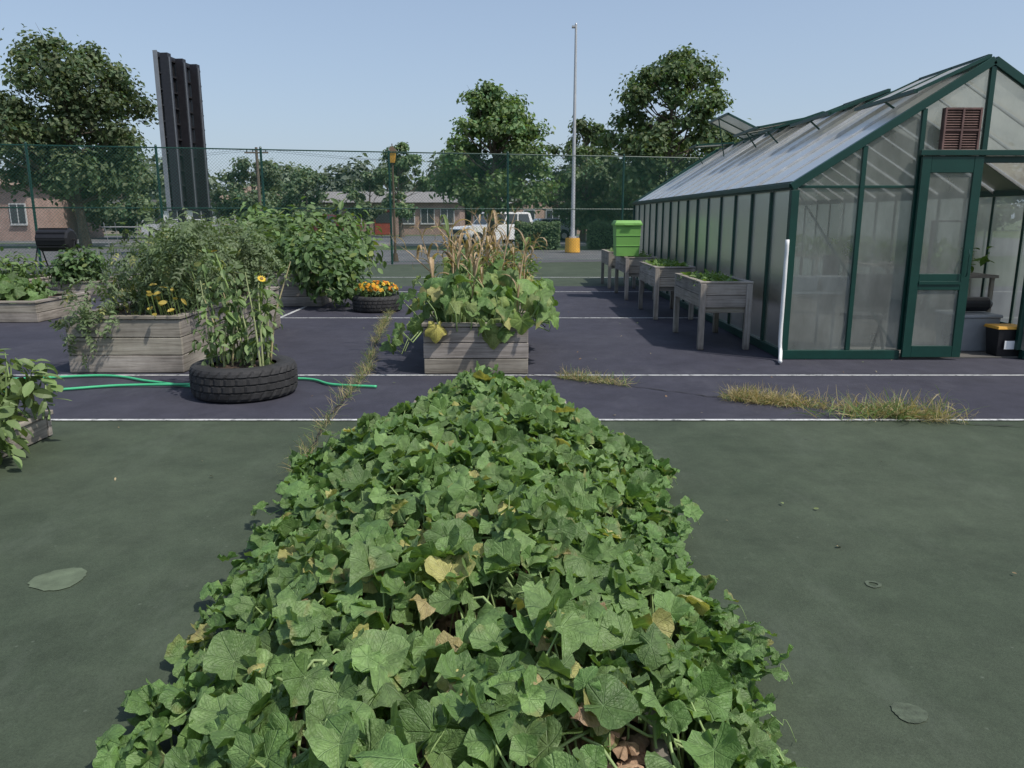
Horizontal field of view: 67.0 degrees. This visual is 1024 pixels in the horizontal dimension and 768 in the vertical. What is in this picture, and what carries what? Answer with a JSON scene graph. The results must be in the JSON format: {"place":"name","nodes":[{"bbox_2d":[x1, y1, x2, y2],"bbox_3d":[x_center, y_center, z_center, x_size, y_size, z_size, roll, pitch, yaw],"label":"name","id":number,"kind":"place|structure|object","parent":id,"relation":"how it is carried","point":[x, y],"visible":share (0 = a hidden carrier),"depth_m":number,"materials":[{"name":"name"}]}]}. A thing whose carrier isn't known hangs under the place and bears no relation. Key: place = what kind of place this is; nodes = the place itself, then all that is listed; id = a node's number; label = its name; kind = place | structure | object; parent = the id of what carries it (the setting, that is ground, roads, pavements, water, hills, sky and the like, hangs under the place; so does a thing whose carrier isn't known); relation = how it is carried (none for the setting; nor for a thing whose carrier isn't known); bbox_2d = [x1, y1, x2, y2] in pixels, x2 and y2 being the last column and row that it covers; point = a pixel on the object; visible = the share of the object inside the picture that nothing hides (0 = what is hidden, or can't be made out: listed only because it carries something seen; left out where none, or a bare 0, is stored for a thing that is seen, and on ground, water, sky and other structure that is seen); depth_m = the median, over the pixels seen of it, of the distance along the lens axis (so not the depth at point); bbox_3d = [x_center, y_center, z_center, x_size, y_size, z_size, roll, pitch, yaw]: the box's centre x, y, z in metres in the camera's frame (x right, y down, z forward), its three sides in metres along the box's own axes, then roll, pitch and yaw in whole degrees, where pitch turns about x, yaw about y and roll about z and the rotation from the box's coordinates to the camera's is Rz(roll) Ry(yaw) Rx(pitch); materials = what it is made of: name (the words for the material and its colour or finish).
{"place":"outdoors","nodes":[
{"label":"outdoors","id":0,"kind":"place"},
{"bbox_2d":[0,186,103,240],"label":"walls","id":1,"kind":"structure","parent":0,"point":[10,231],"depth_m":55.61,"materials":[{"name":"red brick"}]},
{"bbox_2d":[8,203,27,225],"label":"windows and door","id":2,"kind":"structure","parent":1,"relation":"attached to","point":[14,217],"depth_m":54.60,"materials":[{"name":"white glass"}]},
{"bbox_2d":[104,203,282,233],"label":"walls","id":3,"kind":"structure","parent":0,"point":[108,231],"depth_m":78.50,"materials":[{"name":"beige brick"}]},
{"bbox_2d":[144,206,277,225],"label":"windows and door","id":4,"kind":"structure","parent":3,"relation":"attached to","point":[173,215],"depth_m":78.05,"materials":[{"name":"white glass"}]},
{"bbox_2d":[108,200,285,202],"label":"roof","id":5,"kind":"structure","parent":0,"point":[156,201],"depth_m":77.39,"materials":[{"name":"grey"}]},
{"bbox_2d":[211,186,280,199],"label":"roof","id":6,"kind":"structure","parent":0,"point":[249,188],"depth_m":94.17,"materials":[{"name":"grey"}]},
{"bbox_2d":[0,243,600,249],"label":"lawn strip","id":7,"kind":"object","parent":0,"point":[427,247],"depth_m":42.73,"materials":[{"name":"green plant"}]},
{"bbox_2d":[0,23,158,246],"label":"maple tree","id":8,"kind":"object","parent":7,"relation":"on","point":[76,105],"visible":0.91,"depth_m":40.21,"materials":[{"name":"green plant"}]},
{"bbox_2d":[0,244,586,245],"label":"kerb","id":9,"kind":"structure","parent":7,"relation":"on","point":[374,245],"depth_m":44.60,"materials":[{"name":"concrete"}]},
{"bbox_2d":[423,79,567,247],"bbox_3d":[-0.852,-11.428,40.517,7.725,8.512,7.354,0,12,0],"label":"maple tree","id":10,"kind":"object","parent":7,"relation":"on","point":[505,124],"visible":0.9,"depth_m":39.38,"materials":[{"name":"green plant"}]},
{"bbox_2d":[514,219,560,248],"bbox_3d":[1.296,-7.697,39.768,2.455,1.541,1.158,0,12,0],"label":"hedge","id":11,"kind":"object","parent":7,"relation":"on","point":[549,232],"visible":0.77,"depth_m":39.39,"materials":[{"name":"green plant"}]},
{"bbox_2d":[585,219,617,248],"bbox_3d":[5.345,-7.792,40.260,3.039,1.534,1.145,0,12,0],"label":"hedge","id":12,"kind":"object","parent":7,"relation":"on","point":[591,226],"visible":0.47,"depth_m":39.93,"materials":[{"name":"green plant"}]},
{"bbox_2d":[583,42,750,202],"bbox_3d":[7.835,-12.033,39.565,8.244,10.088,7.420,0,12,0],"label":"maple tree","id":13,"kind":"object","parent":7,"relation":"on","point":[685,67],"visible":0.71,"depth_m":37.77,"materials":[{"name":"green plant"}]},
{"bbox_2d":[299,215,361,237],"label":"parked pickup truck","id":14,"kind":"object","parent":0,"point":[328,217],"visible":0.02,"depth_m":61.77,"materials":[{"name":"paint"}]},
{"bbox_2d":[299,203,466,234],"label":"walls","id":15,"kind":"structure","parent":0,"point":[458,213],"depth_m":74.45,"materials":[{"name":"red brick"}]},
{"bbox_2d":[302,192,457,202],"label":"roof","id":16,"kind":"structure","parent":15,"relation":"on","point":[372,197],"depth_m":75.62,"materials":[{"name":"grey"}]},
{"bbox_2d":[305,209,454,234],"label":"windows and door","id":17,"kind":"structure","parent":15,"relation":"attached to","point":[381,219],"depth_m":74.21,"materials":[{"name":"white glass"}]},
{"bbox_2d":[0,256,1023,767],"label":"tennis court","id":18,"kind":"object","parent":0,"point":[920,522],"visible":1,"depth_m":3.75,"materials":[{"name":"green asphalt"}]},
{"bbox_2d":[1,410,52,457],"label":"wooden planter","id":19,"kind":"object","parent":18,"relation":"on","point":[39,428],"visible":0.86,"depth_m":5.62,"materials":[{"name":"grey wood"}]},
{"bbox_2d":[0,348,70,469],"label":"eggplant plants","id":20,"kind":"object","parent":19,"relation":"in","point":[23,389],"visible":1,"depth_m":5.43,"materials":[{"name":"green plant"}]},
{"bbox_2d":[34,228,78,273],"bbox_3d":[-13.100,-3.828,22.295,1.120,1.317,0.838,0,12,0],"label":"compost tumbler","id":21,"kind":"object","parent":18,"relation":"on","point":[51,239],"visible":0.8,"depth_m":21.98,"materials":[{"name":"black plastic"}]},
{"bbox_2d":[27,567,86,590],"bbox_3d":[-2.067,0.886,3.516,0.229,0.001,0.233,0,12,0],"label":"court patch","id":22,"kind":"object","parent":18,"relation":"on","point":[60,579],"visible":1,"depth_m":3.51,"materials":[{"name":"green paint"}]},
{"bbox_2d":[271,400,671,767],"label":"melon bed","id":23,"kind":"object","parent":18,"relation":"on","point":[661,750],"visible":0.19,"depth_m":2.19,"materials":[{"name":"brown soil"}]},
{"bbox_2d":[92,361,804,767],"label":"melon plants","id":24,"kind":"object","parent":23,"relation":"on","point":[502,481],"visible":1,"depth_m":2.52,"materials":[{"name":"green plant"}]},
{"bbox_2d":[289,436,649,767],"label":"dead leaves","id":25,"kind":"object","parent":23,"relation":"on","point":[630,752],"visible":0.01,"depth_m":2.11,"materials":[{"name":"brown plant"}]},
{"bbox_2d":[0,286,1023,418],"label":"court playing surface","id":26,"kind":"object","parent":18,"relation":"on","point":[322,343],"depth_m":8.14,"materials":[{"name":"asphalt"}]},
{"bbox_2d":[51,306,1023,419],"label":"court line markings","id":27,"kind":"object","parent":26,"relation":"on","point":[599,419],"visible":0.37,"depth_m":6.27,"materials":[{"name":"white paint"}]},
{"bbox_2d":[16,274,55,289],"bbox_3d":[-10.950,-2.101,16.528,1.930,0.350,2.030,0,12,0],"label":"wooden planter","id":28,"kind":"object","parent":27,"relation":"on","point":[43,278],"visible":0.01,"depth_m":16.62,"materials":[{"name":"grey wood"}]},
{"bbox_2d":[0,247,53,278],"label":"herb plants","id":29,"kind":"object","parent":28,"relation":"in","point":[19,269],"visible":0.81,"depth_m":16.13,"materials":[{"name":"green plant"}]},
{"bbox_2d":[0,292,91,321],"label":"wooden planter","id":30,"kind":"object","parent":27,"relation":"on","point":[48,308],"visible":0.74,"depth_m":12.11,"materials":[{"name":"grey wood"}]},
{"bbox_2d":[0,272,58,303],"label":"squash bed plants","id":31,"kind":"object","parent":30,"relation":"in","point":[14,286],"visible":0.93,"depth_m":12.35,"materials":[{"name":"green plant"}]},
{"bbox_2d":[46,276,135,295],"bbox_3d":[-9.000,-2.139,16.827,1.430,0.300,1.430,0,12,0],"label":"wooden planter","id":32,"kind":"object","parent":27,"relation":"on","point":[81,287],"visible":0.19,"depth_m":16.14,"materials":[{"name":"grey wood"}]},
{"bbox_2d":[42,244,111,287],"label":"pepper plants","id":33,"kind":"object","parent":32,"relation":"in","point":[68,267],"visible":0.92,"depth_m":16.09,"materials":[{"name":"green plant"}]},
{"bbox_2d":[61,287,280,372],"bbox_3d":[-4.060,-0.781,9.805,1.230,0.600,3.530,0,12,0],"label":"wooden planter","id":34,"kind":"object","parent":27,"relation":"on","point":[142,343],"visible":0.55,"depth_m":8.12,"materials":[{"name":"grey wood"}]},
{"bbox_2d":[103,221,219,314],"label":"tomato cages","id":35,"kind":"object","parent":34,"relation":"on","point":[137,226],"visible":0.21,"depth_m":8.51,"materials":[{"name":"metal"}]},
{"bbox_2d":[37,204,292,370],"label":"tomato plants","id":36,"kind":"object","parent":34,"relation":"in","point":[170,259],"visible":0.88,"depth_m":8.36,"materials":[{"name":"green plant"}]},
{"bbox_2d":[146,283,187,322],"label":"flowers","id":37,"kind":"object","parent":34,"relation":"on","point":[161,303],"visible":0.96,"depth_m":8.03,"materials":[{"name":"yellow plant"}]},
{"bbox_2d":[4,374,376,391],"bbox_3d":[-3.812,-0.009,7.545,5.034,0.043,0.785,1,12,3],"label":"garden hose","id":38,"kind":"object","parent":27,"relation":"on","point":[155,383],"visible":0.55,"depth_m":7.47,"materials":[{"name":"green rubber"}]},
{"bbox_2d":[189,354,297,402],"bbox_3d":[-2.490,-0.066,7.195,0.955,0.300,0.955,0,12,0],"label":"tire planter","id":39,"kind":"object","parent":27,"relation":"on","point":[230,383],"visible":0.92,"depth_m":6.82,"materials":[{"name":"rubber"}]},
{"bbox_2d":[188,245,284,367],"bbox_3d":[-2.523,-0.678,7.048,0.908,1.162,0.603,2,12,8],"label":"tomatillo plant","id":40,"kind":"object","parent":39,"relation":"in","point":[204,269],"visible":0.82,"depth_m":7.03,"materials":[{"name":"green plant"}]},
{"bbox_2d":[199,250,291,366],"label":"sunflower plants","id":41,"kind":"object","parent":39,"relation":"on","point":[233,319],"visible":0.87,"depth_m":7.01,"materials":[{"name":"green plant"}]},
{"bbox_2d":[266,271,333,305],"bbox_3d":[-4.000,-2.076,15.818,1.030,0.600,3.430,0,12,0],"label":"wooden planter","id":42,"kind":"object","parent":27,"relation":"on","point":[292,296],"visible":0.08,"depth_m":14.19,"materials":[{"name":"grey wood"}]},
{"bbox_2d":[208,184,388,274],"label":"bean vines","id":43,"kind":"object","parent":42,"relation":"on","point":[324,224],"visible":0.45,"depth_m":16.08,"materials":[{"name":"green plant"}]},
{"bbox_2d":[270,226,373,307],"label":"pepper plants","id":44,"kind":"object","parent":42,"relation":"in","point":[334,263],"visible":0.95,"depth_m":13.74,"materials":[{"name":"green plant"}]},
{"bbox_2d":[278,308,395,472],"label":"crack grass","id":45,"kind":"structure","parent":27,"relation":"on","point":[387,320],"depth_m":7.68,"materials":[{"name":"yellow plant"}]},
{"bbox_2d":[306,313,389,455],"bbox_3d":[-1.802,-0.616,10.458,0.151,0.001,11.325,-1,12,-5],"label":"court crack","id":46,"kind":"object","parent":27,"relation":"on","point":[315,441],"visible":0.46,"depth_m":6.80,"materials":[{"name":"green plant"}]},
{"bbox_2d":[352,294,400,312],"bbox_3d":[-2.370,-1.430,13.602,0.864,0.270,0.864,0,12,0],"label":"tire planter","id":47,"kind":"object","parent":27,"relation":"on","point":[363,304],"visible":0.72,"depth_m":13.24,"materials":[{"name":"rubber"}]},
{"bbox_2d":[353,280,401,296],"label":"marigold plants","id":48,"kind":"object","parent":47,"relation":"in","point":[377,288],"visible":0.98,"depth_m":13.33,"materials":[{"name":"orange plant"}]},
{"bbox_2d":[421,303,527,373],"bbox_3d":[-0.375,-0.646,9.343,1.120,0.530,2.690,0,12,0],"label":"wooden planter","id":49,"kind":"object","parent":27,"relation":"on","point":[461,350],"visible":0.56,"depth_m":8.05,"materials":[{"name":"grey wood"}]},
{"bbox_2d":[389,207,546,310],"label":"corn plants","id":50,"kind":"object","parent":49,"relation":"on","point":[471,270],"visible":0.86,"depth_m":9.11,"materials":[{"name":"beige plant"}]},
{"bbox_2d":[379,253,559,354],"bbox_3d":[-0.441,-1.008,9.194,2.037,0.999,3.009,0,12,0],"label":"squash plant","id":51,"kind":"object","parent":49,"relation":"in","point":[446,298],"visible":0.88,"depth_m":8.13,"materials":[{"name":"green plant"}]},
{"bbox_2d":[436,245,541,296],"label":"bean plants","id":52,"kind":"object","parent":49,"relation":"in","point":[509,257],"visible":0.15,"depth_m":9.70,"materials":[{"name":"green plant"}]},
{"bbox_2d":[114,317,1016,573],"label":"leaf litter","id":53,"kind":"object","parent":27,"relation":"on","point":[666,396],"visible":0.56,"depth_m":4.84,"materials":[{"name":"brown plant"}]},
{"bbox_2d":[553,364,636,387],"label":"crack grass","id":54,"kind":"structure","parent":27,"relation":"on","point":[583,376],"depth_m":7.70,"materials":[{"name":"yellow plant"}]},
{"bbox_2d":[601,249,635,288],"bbox_3d":[2.525,-2.760,18.432,0.654,0.838,1.456,0,12,0],"label":"raised planter table","id":55,"kind":"object","parent":27,"relation":"on","point":[607,257],"visible":0.55,"depth_m":17.79,"materials":[{"name":"grey wood"}]},
{"bbox_2d":[614,254,658,299],"bbox_3d":[2.555,-2.245,16.037,0.654,0.838,1.556,0,12,0],"label":"raised planter table","id":56,"kind":"object","parent":27,"relation":"on","point":[628,266],"visible":0.65,"depth_m":15.32,"materials":[{"name":"grey wood"}]},
{"bbox_2d":[612,220,642,255],"bbox_3d":[2.300,-2.927,15.519,0.550,0.700,0.555,0,12,0],"label":"green storage bin","id":57,"kind":"object","parent":56,"relation":"on","point":[626,237],"visible":1,"depth_m":15.32,"materials":[{"name":"plastic"}]},
{"bbox_2d":[627,249,651,256],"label":"seedlings","id":58,"kind":"object","parent":56,"relation":"on","point":[641,255],"visible":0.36,"depth_m":15.77,"materials":[{"name":"green plant"}]},
{"bbox_2d":[638,262,695,319],"bbox_3d":[2.585,-1.603,13.055,0.654,0.838,1.556,0,12,0],"label":"raised planter table","id":59,"kind":"object","parent":27,"relation":"on","point":[660,278],"visible":0.66,"depth_m":12.35,"materials":[{"name":"grey wood"}]},
{"bbox_2d":[643,258,688,269],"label":"seedlings","id":60,"kind":"object","parent":59,"relation":"on","point":[663,262],"visible":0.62,"depth_m":12.68,"materials":[{"name":"green plant"}]},
{"bbox_2d":[673,273,753,349],"bbox_3d":[2.615,-0.994,10.230,0.654,0.838,1.536,0,12,0],"label":"raised planter table","id":61,"kind":"object","parent":27,"relation":"on","point":[715,298],"visible":0.91,"depth_m":9.50,"materials":[{"name":"grey wood"}]},
{"bbox_2d":[677,269,737,285],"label":"seedlings","id":62,"kind":"object","parent":61,"relation":"on","point":[707,276],"visible":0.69,"depth_m":9.94,"materials":[{"name":"green plant"}]},
{"bbox_2d":[531,374,1023,426],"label":"court crack","id":63,"kind":"object","parent":27,"relation":"on","point":[808,406],"visible":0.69,"depth_m":7.03,"materials":[{"name":"black asphalt"}]},
{"bbox_2d":[778,240,789,362],"bbox_3d":[3.034,-0.920,8.614,0.056,1.348,0.348,3,13,16],"label":"white drain pipe","id":64,"kind":"object","parent":27,"relation":"on","point":[783,294],"visible":1,"depth_m":8.73,"materials":[{"name":"plastic"}]},
{"bbox_2d":[631,54,1023,358],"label":"greenhouse","id":65,"kind":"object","parent":27,"relation":"on","point":[882,179],"visible":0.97,"depth_m":10.93,"materials":[{"name":"glass"}]},
{"bbox_2d":[792,289,843,348],"bbox_3d":[3.640,-0.819,9.644,0.680,0.718,0.600,0,12,0],"label":"folding table","id":66,"kind":"object","parent":65,"relation":"on","point":[819,292],"visible":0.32,"depth_m":9.38,"materials":[{"name":"white plastic"}]},
{"bbox_2d":[792,275,849,290],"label":"seed trays","id":67,"kind":"object","parent":66,"relation":"on","point":[821,282],"visible":0.79,"depth_m":9.32,"materials":[{"name":"grey plastic"}]},
{"bbox_2d":[838,273,892,348],"bbox_3d":[4.160,-0.834,9.149,0.440,0.964,0.382,0,12,0],"label":"folding chair","id":68,"kind":"object","parent":65,"relation":"on","point":[875,289],"visible":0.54,"depth_m":8.94,"materials":[{"name":"black plastic"}]},
{"bbox_2d":[934,310,1002,350],"bbox_3d":[5.620,-0.666,9.574,0.534,0.448,0.574,0,12,0],"label":"storage tote","id":69,"kind":"object","parent":65,"relation":"on","point":[974,333],"visible":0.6,"depth_m":9.36,"materials":[{"name":"grey plastic"}]},
{"bbox_2d":[949,297,992,310],"bbox_3d":[5.640,-0.983,9.506,0.500,0.180,0.177,0,12,0],"label":"black bag roll","id":70,"kind":"object","parent":69,"relation":"on","point":[979,303],"visible":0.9,"depth_m":9.43,"materials":[{"name":"plastic"}]},
{"bbox_2d":[984,324,1023,355],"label":"yellow lid tub","id":71,"kind":"object","parent":65,"relation":"on","point":[1000,339],"visible":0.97,"depth_m":9.03,"materials":[{"name":"black plastic"}]},
{"bbox_2d":[716,379,974,425],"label":"dry weeds","id":72,"kind":"object","parent":27,"relation":"on","point":[747,397],"visible":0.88,"depth_m":6.69,"materials":[{"name":"beige plant"}]},
{"bbox_2d":[792,385,978,423],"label":"green weeds","id":73,"kind":"object","parent":27,"relation":"on","point":[870,413],"visible":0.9,"depth_m":6.29,"materials":[{"name":"green plant"}]},
{"bbox_2d":[865,580,881,587],"bbox_3d":[1.622,0.897,3.466,0.072,0.001,0.072,0,12,0],"label":"court stain","id":74,"kind":"object","parent":18,"relation":"on","point":[878,583],"visible":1,"depth_m":3.46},
{"bbox_2d":[890,702,927,722],"bbox_3d":[1.323,1.090,2.566,0.112,0.001,0.113,0,12,0],"label":"court stain","id":75,"kind":"object","parent":18,"relation":"on","point":[908,712],"visible":1,"depth_m":2.57,"materials":[{"name":"paint"}]},
{"bbox_2d":[0,236,1023,269],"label":"parking lot","id":76,"kind":"structure","parent":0,"point":[1001,250],"depth_m":36.75,"materials":[{"name":"grey asphalt"}]},
{"bbox_2d":[71,162,172,238],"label":"oak tree","id":77,"kind":"object","parent":76,"relation":"on","point":[118,215],"visible":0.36,"depth_m":59.19,"materials":[{"name":"green plant"}]},
{"bbox_2d":[141,219,204,237],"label":"parked car","id":78,"kind":"object","parent":76,"relation":"on","point":[145,231],"visible":0.12,"depth_m":57.76,"materials":[{"name":"paint"}]},
{"bbox_2d":[152,50,212,222],"bbox_3d":[-13.883,-9.710,33.366,0.630,8.140,3.431,1,12,5],"label":"pylon sign","id":79,"kind":"object","parent":76,"relation":"on","point":[179,100],"visible":0.87,"depth_m":32.48,"materials":[{"name":"black metal"}]},
{"bbox_2d":[262,163,346,224],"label":"oak tree","id":80,"kind":"object","parent":76,"relation":"on","point":[298,189],"visible":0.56,"depth_m":67.03,"materials":[{"name":"green plant"}]},
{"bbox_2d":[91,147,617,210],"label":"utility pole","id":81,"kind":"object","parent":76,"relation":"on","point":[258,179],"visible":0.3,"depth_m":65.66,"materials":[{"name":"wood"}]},
{"bbox_2d":[342,170,391,234],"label":"pear tree","id":82,"kind":"object","parent":76,"relation":"on","point":[368,182],"visible":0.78,"depth_m":69.55,"materials":[{"name":"green plant"}]},
{"bbox_2d":[389,144,398,261],"bbox_3d":[-4.350,-6.644,28.439,0.340,4.220,0.340,0,12,0],"label":"street lamp","id":83,"kind":"object","parent":76,"relation":"on","point":[392,157],"visible":0.87,"depth_m":28.38,"materials":[{"name":"brown metal"}]},
{"bbox_2d":[373,141,433,236],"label":"pear tree","id":84,"kind":"object","parent":76,"relation":"on","point":[401,161],"visible":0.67,"depth_m":63.17,"materials":[{"name":"green plant"}]},
{"bbox_2d":[450,212,532,243],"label":"parked suv","id":85,"kind":"object","parent":76,"relation":"on","point":[517,216],"visible":0.34,"depth_m":46.98,"materials":[{"name":"paint"}]},
{"bbox_2d":[533,219,576,240],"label":"parked car","id":86,"kind":"object","parent":76,"relation":"on","point":[565,234],"visible":0.08,"depth_m":55.38,"materials":[{"name":"paint"}]},
{"bbox_2d":[565,23,579,252],"bbox_3d":[2.850,-11.141,35.449,0.716,10.060,0.716,0,12,0],"label":"light pole","id":87,"kind":"object","parent":76,"relation":"on","point":[574,240],"visible":0.89,"depth_m":35.63,"materials":[{"name":"metal"}]},
{"bbox_2d":[540,115,643,241],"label":"maple tree","id":88,"kind":"object","parent":76,"relation":"on","point":[583,129],"visible":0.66,"depth_m":51.39,"materials":[{"name":"green plant"}]},
{"bbox_2d":[586,123,694,219],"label":"maple tree","id":89,"kind":"object","parent":76,"relation":"on","point":[613,167],"visible":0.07,"depth_m":49.48,"materials":[{"name":"green plant"}]},
{"bbox_2d":[0,0,1023,217],"label":"sky","id":90,"kind":"structure","parent":0,"point":[344,75],"materials":[{"name":"blue"}]},
{"bbox_2d":[36,218,1021,269],"bbox_3d":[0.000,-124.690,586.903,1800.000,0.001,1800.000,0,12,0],"label":"ground","id":91,"kind":"structure","parent":0,"point":[1015,232],"depth_m":76.06,"materials":[{"name":"grey asphalt"}]},
{"bbox_2d":[92,150,317,199],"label":"distant trees","id":92,"kind":"object","parent":91,"relation":"on","point":[291,169],"visible":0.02,"depth_m":104.62,"materials":[{"name":"green plant"}]},
{"bbox_2d":[210,156,291,221],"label":"oak tree","id":93,"kind":"object","parent":91,"relation":"on","point":[238,188],"visible":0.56,"depth_m":71.08,"materials":[{"name":"green plant"}]},
{"bbox_2d":[274,153,624,225],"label":"distant trees","id":94,"kind":"object","parent":91,"relation":"on","point":[348,172],"visible":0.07,"depth_m":105.98,"materials":[{"name":"green plant"}]},
{"bbox_2d":[0,142,1023,268],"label":"chain link fence","id":95,"kind":"object","parent":91,"relation":"on","point":[260,149],"visible":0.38,"depth_m":26.38,"materials":[{"name":"green metal"}]},
{"bbox_2d":[568,142,1023,230],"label":"distant trees","id":96,"kind":"object","parent":91,"relation":"on","point":[1001,201],"visible":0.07,"depth_m":94.58,"materials":[{"name":"green plant"}]},
{"bbox_2d":[516,184,586,233],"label":"walls","id":97,"kind":"structure","parent":0,"point":[542,213],"depth_m":76.13,"materials":[{"name":"orange brick"}]},
{"bbox_2d":[523,210,558,219],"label":"windows and door","id":98,"kind":"structure","parent":97,"relation":"attached to","point":[532,213],"depth_m":76.09,"materials":[{"name":"white glass"}]},
{"bbox_2d":[819,220,965,322],"bbox_3d":[5.958,-1.760,12.028,0.509,1.553,2.402,-7,14,-29],"label":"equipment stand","id":99,"kind":"object","parent":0,"point":[830,264],"visible":0.58,"depth_m":12.76,"materials":[{"name":"black metal"}]}
]}

